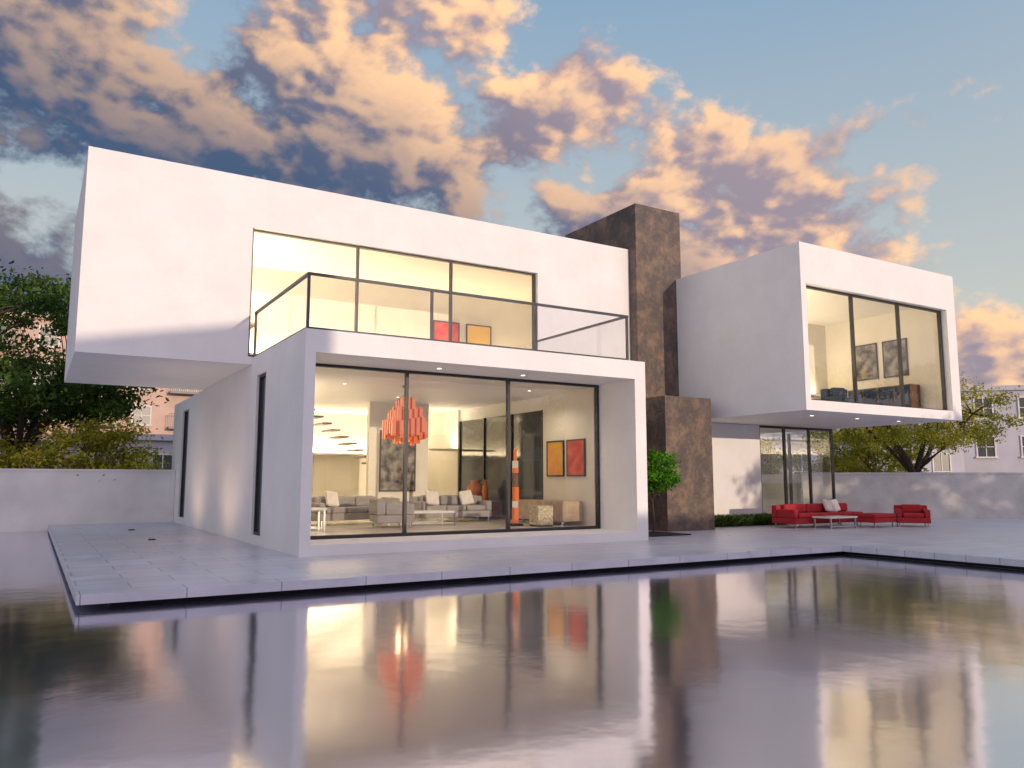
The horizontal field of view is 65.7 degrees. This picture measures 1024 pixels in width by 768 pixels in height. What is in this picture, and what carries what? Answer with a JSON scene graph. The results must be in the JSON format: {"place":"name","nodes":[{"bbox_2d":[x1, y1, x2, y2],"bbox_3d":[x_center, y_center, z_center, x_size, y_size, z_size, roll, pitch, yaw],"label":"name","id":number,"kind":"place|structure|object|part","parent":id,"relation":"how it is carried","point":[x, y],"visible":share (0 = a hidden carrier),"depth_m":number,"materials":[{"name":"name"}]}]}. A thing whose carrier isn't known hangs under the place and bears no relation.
{"place":"outdoors","nodes":[
{"label":"outdoors","id":0,"kind":"place"},
{"bbox_2d":[314,409,365,463],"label":"floating staircase","id":1,"kind":"structure","parent":0,"point":[334,430],"depth_m":23.68,"materials":[{"name":"white wood"}]},
{"bbox_2d":[314,367,590,414],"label":"living room ceiling","id":2,"kind":"structure","parent":0,"point":[358,391],"depth_m":20.49,"materials":[{"name":"white paint"}]},
{"bbox_2d":[382,385,427,444],"bbox_3d":[-2.610,0.769,19.381,0.930,1.462,0.930,4,-8,-31],"label":"orange pendant lamp","id":3,"kind":"object","parent":2,"relation":"hanging from","point":[393,426],"visible":0.77,"depth_m":19.10,"materials":[{"name":"metal"}]},
{"bbox_2d":[0,531,1023,767],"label":"water","id":4,"kind":"structure","parent":0,"point":[828,660],"depth_m":6.50,"materials":[{"name":"grey liquid"}]},
{"bbox_2d":[0,0,1023,434],"label":"sky","id":5,"kind":"structure","parent":0,"point":[892,131],"materials":[{"name":"blue"}]},
{"bbox_2d":[48,503,1023,604],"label":"terrace","id":6,"kind":"structure","parent":0,"point":[110,563],"depth_m":14.74,"materials":[{"name":"tile"}]},
{"bbox_2d":[171,328,648,556],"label":"ground floor wall","id":7,"kind":"structure","parent":6,"relation":"on","point":[221,462],"depth_m":17.61,"materials":[{"name":"white paint"}]},
{"bbox_2d":[179,373,265,535],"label":"slot window frames","id":8,"kind":"structure","parent":7,"relation":"attached to","point":[257,454],"depth_m":17.59,"materials":[{"name":"black metal"}]},
{"bbox_2d":[181,377,265,531],"bbox_3d":[-8.009,2.039,21.533,0.020,3.500,10.900,4,-8,-31],"label":"slot window glass","id":9,"kind":"object","parent":8,"relation":"in","point":[260,456],"visible":0.25,"depth_m":17.48,"materials":[{"name":"black glass"}]},
{"bbox_2d":[64,146,630,389],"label":"upper floor wall","id":10,"kind":"structure","parent":7,"relation":"on","point":[161,277],"depth_m":18.24,"materials":[{"name":"white paint"}]},
{"bbox_2d":[249,266,531,352],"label":"room linings","id":11,"kind":"object","parent":10,"relation":"attached to","point":[390,310],"depth_m":24.54,"materials":[{"name":"beige paint"}]},
{"bbox_2d":[433,320,459,341],"bbox_3d":[-2.137,-1.567,25.803,0.950,0.950,0.040,4,-8,-31],"label":"framed painting","id":12,"kind":"object","parent":11,"relation":"attached to","point":[440,330],"visible":0.59,"depth_m":25.78,"materials":[{"name":"paint"}]},
{"bbox_2d":[466,324,490,344],"bbox_3d":[-1.110,-1.492,26.418,0.950,0.950,0.040,4,-8,-31],"label":"framed painting","id":13,"kind":"object","parent":11,"relation":"attached to","point":[479,334],"visible":0.59,"depth_m":26.42,"materials":[{"name":"paint"}]},
{"bbox_2d":[248,229,534,356],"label":"window frames","id":14,"kind":"structure","parent":10,"relation":"attached to","point":[358,248],"depth_m":20.33,"materials":[{"name":"metal"}]},
{"bbox_2d":[253,232,531,301],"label":"room ceiling","id":15,"kind":"structure","parent":10,"relation":"attached to","point":[286,253],"depth_m":23.08,"materials":[{"name":"paint"}]},
{"bbox_2d":[310,517,588,535],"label":"living room floor","id":16,"kind":"structure","parent":7,"relation":"on","point":[347,527],"depth_m":19.28,"materials":[{"name":"tile"}]},
{"bbox_2d":[311,507,326,530],"bbox_3d":[-4.450,3.019,17.692,0.500,0.500,0.500,4,-8,-31],"label":"side table","id":17,"kind":"object","parent":16,"relation":"on","point":[318,527],"visible":0.48,"depth_m":17.61,"materials":[{"name":"white paint"}]},
{"bbox_2d":[311,491,391,525],"bbox_3d":[-4.238,3.186,20.491,0.940,0.850,2.200,-7,-10,44],"label":"grey sofa","id":18,"kind":"object","parent":16,"relation":"on","point":[339,508],"visible":0.59,"depth_m":20.05,"materials":[{"name":"fabric"}]},
{"bbox_2d":[369,497,414,527],"bbox_3d":[-2.900,3.091,19.143,0.940,0.710,0.950,3,-7,-21],"label":"grey armchair","id":19,"kind":"object","parent":16,"relation":"on","point":[383,510],"visible":0.85,"depth_m":18.70,"materials":[{"name":"fabric"}]},
{"bbox_2d":[398,510,456,526],"bbox_3d":[-2.131,3.351,19.825,1.300,0.360,0.800,4,-8,-31],"label":"coffee table","id":20,"kind":"object","parent":16,"relation":"on","point":[434,511],"visible":0.63,"depth_m":19.76,"materials":[{"name":"white paint"}]},
{"bbox_2d":[410,490,491,520],"bbox_3d":[-1.689,3.361,21.914,2.100,0.850,0.940,3,-8,-25],"label":"grey sofa","id":21,"kind":"object","parent":16,"relation":"on","point":[466,503],"visible":0.93,"depth_m":21.71,"materials":[{"name":"fabric"}]},
{"bbox_2d":[491,501,501,515],"bbox_3d":[-1.190,3.742,23.997,0.662,0.400,2.400,4,-8,-31],"label":"cabinet","id":22,"kind":"object","parent":16,"relation":"on","point":[496,509],"visible":0.12,"depth_m":23.06,"materials":[{"name":"brown wood"}]},
{"bbox_2d":[467,480,482,495],"bbox_3d":[-1.095,3.200,23.769,0.540,0.620,0.540,4,-8,-31],"label":"terracotta vase","id":23,"kind":"object","parent":22,"relation":"on","point":[475,487],"visible":0.63,"depth_m":23.58,"materials":[{"name":"orange ceramic"}]},
{"bbox_2d":[482,480,488,499],"bbox_3d":[-0.785,3.128,23.260,0.200,0.640,0.200,4,-8,-31],"label":"tall vase","id":24,"kind":"object","parent":22,"relation":"on","point":[485,490],"visible":0.77,"depth_m":23.18,"materials":[{"name":"ceramic"}]},
{"bbox_2d":[510,449,522,525],"bbox_3d":[0.081,2.564,19.737,0.280,1.900,0.280,4,-8,-31],"label":"block floor lamp","id":25,"kind":"object","parent":16,"relation":"on","point":[515,500],"visible":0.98,"depth_m":19.68,"materials":[{"name":"orange glass"}]},
{"bbox_2d":[529,505,552,526],"bbox_3d":[0.708,3.227,19.390,0.440,0.500,0.440,4,-8,-31],"label":"patterned pouf","id":26,"kind":"object","parent":16,"relation":"on","point":[540,515],"visible":1,"depth_m":19.22,"materials":[{"name":"fabric"}]},
{"bbox_2d":[518,499,582,525],"bbox_3d":[0.966,3.325,20.593,0.612,0.600,2.100,4,-8,-31],"label":"tv console","id":27,"kind":"object","parent":16,"relation":"on","point":[566,511],"visible":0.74,"depth_m":19.80,"materials":[{"name":"brown wood"}]},
{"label":"doors","id":28,"kind":"part","parent":27,"relation":"part of","materials":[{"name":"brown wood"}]},
{"bbox_2d":[312,388,595,525],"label":"living room linings","id":29,"kind":"object","parent":7,"relation":"attached to","point":[568,415],"visible":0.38,"depth_m":23.95,"materials":[{"name":"white paint"}]},
{"bbox_2d":[313,453,365,455],"bbox_3d":[-6.544,2.355,26.732,6.500,0.060,0.290,4,-8,-31],"label":"cove light ledge","id":30,"kind":"object","parent":29,"relation":"attached to","point":[353,454],"visible":0.29,"depth_m":26.97,"materials":[{"name":"paint"}]},
{"bbox_2d":[379,430,415,491],"bbox_3d":[-3.389,2.283,23.520,1.150,1.800,0.040,4,-8,-31],"label":"framed painting","id":31,"kind":"object","parent":29,"relation":"attached to","point":[390,466],"visible":0.76,"depth_m":23.43,"materials":[{"name":"paint"}]},
{"bbox_2d":[428,448,456,450],"bbox_3d":[-2.437,2.139,25.790,1.340,0.060,0.200,4,-8,-31],"label":"cove light ledge","id":32,"kind":"object","parent":29,"relation":"attached to","point":[442,449],"visible":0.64,"depth_m":25.78,"materials":[{"name":"paint"}]},
{"bbox_2d":[458,410,542,518],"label":"side glazing mullions","id":33,"kind":"object","parent":29,"relation":"attached to","point":[511,447],"visible":0.77,"depth_m":23.18,"materials":[{"name":"metal"}]},
{"bbox_2d":[546,440,564,476],"bbox_3d":[1.154,1.987,21.108,0.040,0.950,0.800,4,-8,-31],"label":"framed painting","id":34,"kind":"object","parent":29,"relation":"attached to","point":[555,458],"visible":1,"depth_m":21.08,"materials":[{"name":"paint"}]},
{"bbox_2d":[566,438,585,475],"bbox_3d":[1.635,1.890,20.317,0.040,0.950,0.800,4,-8,-31],"label":"framed painting","id":35,"kind":"object","parent":29,"relation":"attached to","point":[575,457],"visible":1,"depth_m":20.29,"materials":[{"name":"paint"}]},
{"bbox_2d":[310,363,600,539],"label":"living room frames","id":36,"kind":"structure","parent":7,"relation":"attached to","point":[405,454],"depth_m":17.93,"materials":[{"name":"black metal"}]},
{"bbox_2d":[460,411,540,520],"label":"side smoked glazing","id":37,"kind":"structure","parent":7,"relation":"attached to","point":[527,435],"depth_m":23.68,"materials":[{"name":"black glass"}]},
{"bbox_2d":[648,531,690,536],"bbox_3d":[3.467,3.820,20.170,1.700,0.027,1.300,4,-8,-31],"label":"planting bed","id":38,"kind":"object","parent":6,"relation":"on","point":[658,533],"visible":0.57,"depth_m":19.91,"materials":[{"name":"soil"}]},
{"bbox_2d":[647,447,683,534],"bbox_3d":[3.765,2.744,19.961,1.353,2.323,1.410,4,-8,-31],"label":"young tree","id":39,"kind":"object","parent":38,"relation":"on","point":[669,476],"visible":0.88,"depth_m":19.89,"materials":[{"name":"green plant"}]},
{"bbox_2d":[646,395,714,531],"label":"slate entrance block","id":40,"kind":"structure","parent":6,"relation":"on","point":[681,426],"depth_m":22.08,"materials":[{"name":"brown stone"}]},
{"bbox_2d":[712,423,778,515],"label":"ground walls","id":41,"kind":"structure","parent":6,"relation":"on","point":[736,469],"depth_m":25.19,"materials":[{"name":"white paint"}]},
{"bbox_2d":[676,241,961,431],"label":"upper floor wall","id":42,"kind":"structure","parent":41,"relation":"on","point":[743,342],"depth_m":22.54,"materials":[{"name":"white paint"}]},
{"bbox_2d":[806,286,946,409],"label":"window frames","id":43,"kind":"structure","parent":42,"relation":"attached to","point":[899,354],"depth_m":23.02,"materials":[{"name":"metal"}]},
{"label":"right room floor","id":44,"kind":"structure","parent":42,"relation":"on","visible":0},
{"bbox_2d":[820,387,861,402],"bbox_3d":[10.653,0.538,25.631,0.900,0.880,0.940,2,-7,-14],"label":"navy armchair","id":45,"kind":"object","parent":44,"relation":"on","point":[836,394],"visible":0.47,"depth_m":25.74,"materials":[{"name":"fabric"}]},
{"bbox_2d":[808,309,942,408],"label":"room linings","id":46,"kind":"object","parent":44,"relation":"on","point":[830,362],"visible":0.24,"depth_m":26.14,"materials":[{"name":"beige paint"}]},
{"bbox_2d":[806,289,911,325],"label":"room ceiling","id":47,"kind":"structure","parent":46,"relation":"on","point":[825,309],"depth_m":25.18,"materials":[{"name":"paint"}]},
{"bbox_2d":[855,343,878,380],"bbox_3d":[11.844,-0.723,26.525,0.040,1.200,0.850,4,-8,-31],"label":"framed painting","id":48,"kind":"object","parent":46,"relation":"attached to","point":[867,361],"visible":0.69,"depth_m":26.48,"materials":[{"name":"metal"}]},
{"bbox_2d":[882,338,908,377],"bbox_3d":[12.386,-0.832,25.633,0.040,1.200,0.850,4,-8,-31],"label":"framed painting","id":49,"kind":"object","parent":46,"relation":"attached to","point":[890,358],"visible":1,"depth_m":25.68,"materials":[{"name":"paint"}]},
{"bbox_2d":[848,384,920,407],"bbox_3d":[11.974,0.545,25.566,0.512,0.850,2.200,4,-8,-31],"label":"sideboard","id":50,"kind":"object","parent":44,"relation":"on","point":[888,395],"visible":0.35,"depth_m":25.07,"materials":[{"name":"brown wood"}]},
{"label":"doors","id":51,"kind":"part","parent":50,"relation":"part of","materials":[{"name":"grey fabric"}]},
{"bbox_2d":[714,512,780,526],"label":"ground cover plants","id":52,"kind":"object","parent":6,"relation":"on","point":[746,519],"visible":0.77,"depth_m":24.12,"materials":[{"name":"green plant"}]},
{"bbox_2d":[762,474,800,513],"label":"return wall","id":53,"kind":"structure","parent":6,"relation":"on","point":[772,489],"depth_m":30.68,"materials":[{"name":"concrete"}]},
{"bbox_2d":[771,499,862,527],"bbox_3d":[9.309,3.911,24.089,3.135,0.808,0.893,4,-8,-31],"label":"red sofa","id":54,"kind":"object","parent":6,"relation":"on","point":[795,514],"visible":0.88,"depth_m":23.64,"materials":[{"name":"fabric"}]},
{"bbox_2d":[812,515,856,528],"bbox_3d":[9.432,4.032,23.152,1.200,0.340,0.650,4,-8,-31],"label":"white coffee table","id":55,"kind":"object","parent":6,"relation":"on","point":[838,517],"visible":0.98,"depth_m":23.01,"materials":[{"name":"paint"}]},
{"bbox_2d":[853,513,895,527],"bbox_3d":[10.846,4.070,23.712,1.000,0.400,0.750,4,-8,-31],"label":"red ottoman","id":56,"kind":"object","parent":6,"relation":"on","point":[874,518],"visible":0.9,"depth_m":23.44,"materials":[{"name":"fabric"}]},
{"bbox_2d":[800,474,1023,518],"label":"garden wall","id":57,"kind":"structure","parent":6,"relation":"on","point":[989,496],"depth_m":29.30,"materials":[{"name":"concrete"}]},
{"bbox_2d":[800,472,1023,473],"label":"coping","id":58,"kind":"object","parent":57,"relation":"on","point":[917,473],"visible":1,"depth_m":29.41,"materials":[{"name":"concrete"}]},
{"bbox_2d":[893,504,930,526],"bbox_3d":[12.129,3.983,24.041,0.920,0.653,0.865,-3,-7,20],"label":"red armchair","id":59,"kind":"object","parent":6,"relation":"on","point":[910,513],"visible":0.92,"depth_m":23.78,"materials":[{"name":"fabric"}]},
{"bbox_2d":[565,203,680,397],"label":"slate tower","id":60,"kind":"structure","parent":0,"point":[648,237],"depth_m":24.50,"materials":[{"name":"brown stone"}]},
{"bbox_2d":[827,552,1018,569],"bbox_3d":[-13.248,0.629,-7.599,60.800,0.001,58.100,4,-8,-31],"label":"pool basin rim","id":61,"kind":"object","parent":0,"point":[927,561],"depth_m":15.44,"materials":[{"name":"concrete"}]},
{"label":"ground","id":62,"kind":"structure","parent":0,"visible":0},
{"bbox_2d":[0,429,29,468],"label":"yellow green shrub","id":63,"kind":"object","parent":62,"relation":"on","point":[6,454],"visible":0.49,"depth_m":26.33,"materials":[{"name":"green plant"}]},
{"bbox_2d":[0,259,168,468],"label":"broadleaf tree","id":64,"kind":"object","parent":62,"relation":"on","point":[66,404],"visible":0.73,"depth_m":28.32,"materials":[{"name":"green plant"}]},
{"bbox_2d":[0,412,170,481],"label":"yellow green shrub","id":65,"kind":"object","parent":62,"relation":"on","point":[92,440],"visible":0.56,"depth_m":27.51,"materials":[{"name":"green plant"}]},
{"bbox_2d":[0,470,174,531],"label":"garden wall","id":66,"kind":"structure","parent":62,"relation":"on","point":[31,501],"depth_m":25.33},
{"bbox_2d":[0,468,175,471],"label":"coping","id":67,"kind":"object","parent":66,"relation":"on","point":[82,470],"visible":1,"depth_m":25.37,"materials":[{"name":"white concrete"}]},
{"bbox_2d":[0,316,202,468],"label":"walls","id":68,"kind":"structure","parent":62,"relation":"on","point":[161,420],"depth_m":56.98,"materials":[{"name":"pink paint"}]},
{"bbox_2d":[7,312,65,319],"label":"cornice","id":69,"kind":"structure","parent":68,"relation":"attached to","point":[32,318],"depth_m":53.66,"materials":[{"name":"pink paint"}]},
{"bbox_2d":[0,322,196,449],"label":"window frames","id":70,"kind":"structure","parent":68,"relation":"attached to","point":[141,415],"depth_m":56.15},
{"bbox_2d":[1,326,194,454],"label":"window glass","id":71,"kind":"object","parent":70,"relation":"in","point":[145,419],"visible":0.06,"depth_m":56.36,"materials":[{"name":"glass"}]},
{"bbox_2d":[0,328,201,462],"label":"balconies","id":72,"kind":"structure","parent":68,"relation":"attached to","point":[180,392],"depth_m":56.84,"materials":[{"name":"paint"}]},
{"bbox_2d":[69,440,172,466],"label":"walls","id":73,"kind":"structure","parent":62,"relation":"on","point":[166,446],"depth_m":45.83,"materials":[{"name":"paint"}]},
{"bbox_2d":[71,432,172,440],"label":"cornice","id":74,"kind":"structure","parent":73,"relation":"attached to","point":[166,437],"depth_m":45.75,"materials":[{"name":"paint"}]},
{"bbox_2d":[92,452,171,468],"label":"window frames","id":75,"kind":"structure","parent":73,"relation":"attached to","point":[162,454],"depth_m":45.89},
{"bbox_2d":[95,454,171,469],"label":"window glass","id":76,"kind":"object","parent":75,"relation":"in","point":[167,458],"visible":0.05,"depth_m":45.95,"materials":[{"name":"glass"}]},
{"bbox_2d":[109,551,1023,603],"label":"terrace plinth","id":77,"kind":"structure","parent":62,"relation":"on","point":[944,561],"depth_m":14.19,"materials":[{"name":"grey concrete"}]},
{"bbox_2d":[760,437,812,473],"bbox_3d":[10.177,4.011,34.394,5.178,4.135,5.317,1,-7,-7],"label":"yellow green shrub","id":78,"kind":"object","parent":62,"relation":"on","point":[768,467],"visible":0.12,"depth_m":33.40,"materials":[{"name":"green plant"}]},
{"bbox_2d":[764,440,964,490],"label":"walls","id":79,"kind":"structure","parent":62,"relation":"on","point":[957,462],"depth_m":53.46,"materials":[{"name":"paint"}]},
{"bbox_2d":[760,435,968,440],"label":"cornice","id":80,"kind":"structure","parent":79,"relation":"attached to","point":[777,437],"depth_m":53.06,"materials":[{"name":"paint"}]},
{"bbox_2d":[792,452,951,489],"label":"window frames","id":81,"kind":"structure","parent":79,"relation":"attached to","point":[801,453],"depth_m":53.44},
{"bbox_2d":[762,454,949,487],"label":"window glass","id":82,"kind":"object","parent":81,"relation":"in","point":[945,463],"visible":0.16,"depth_m":53.49,"materials":[{"name":"glass"}]},
{"bbox_2d":[795,426,934,473],"bbox_3d":[16.436,4.029,37.082,6.156,4.788,5.996,-2,-7,17],"label":"yellow green shrub","id":83,"kind":"object","parent":62,"relation":"on","point":[851,461],"visible":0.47,"depth_m":36.36,"materials":[{"name":"green plant"}]},
{"bbox_2d":[797,372,1023,471],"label":"yellow green tree","id":84,"kind":"object","parent":62,"relation":"on","point":[929,436],"visible":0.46,"depth_m":31.52,"materials":[{"name":"green plant"}]},
{"bbox_2d":[902,385,1023,471],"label":"townhouse","id":85,"kind":"structure","parent":62,"relation":"on","point":[1006,456],"depth_m":56.39,"materials":[{"name":"paint"}]},
{"bbox_2d":[972,396,1023,457],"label":"window frames","id":86,"kind":"structure","parent":85,"relation":"in","point":[1018,405],"depth_m":56.34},
{"bbox_2d":[974,398,1023,456],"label":"window glass","id":87,"kind":"structure","parent":85,"relation":"in","point":[981,451],"depth_m":56.47,"materials":[{"name":"glass"}]},
{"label":"balcony floor","id":88,"kind":"structure","parent":0,"visible":0},
{"bbox_2d":[253,272,628,359],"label":"balustrade rails","id":89,"kind":"object","parent":88,"relation":"on","point":[307,275],"visible":0.88,"depth_m":16.73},
{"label":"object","id":90,"kind":"structure","parent":0,"visible":0},
{"bbox_2d":[759,425,835,511],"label":"ground frames","id":91,"kind":"structure","parent":90,"relation":"on","point":[809,464],"depth_m":27.15,"materials":[{"name":"metal"}]}
]}

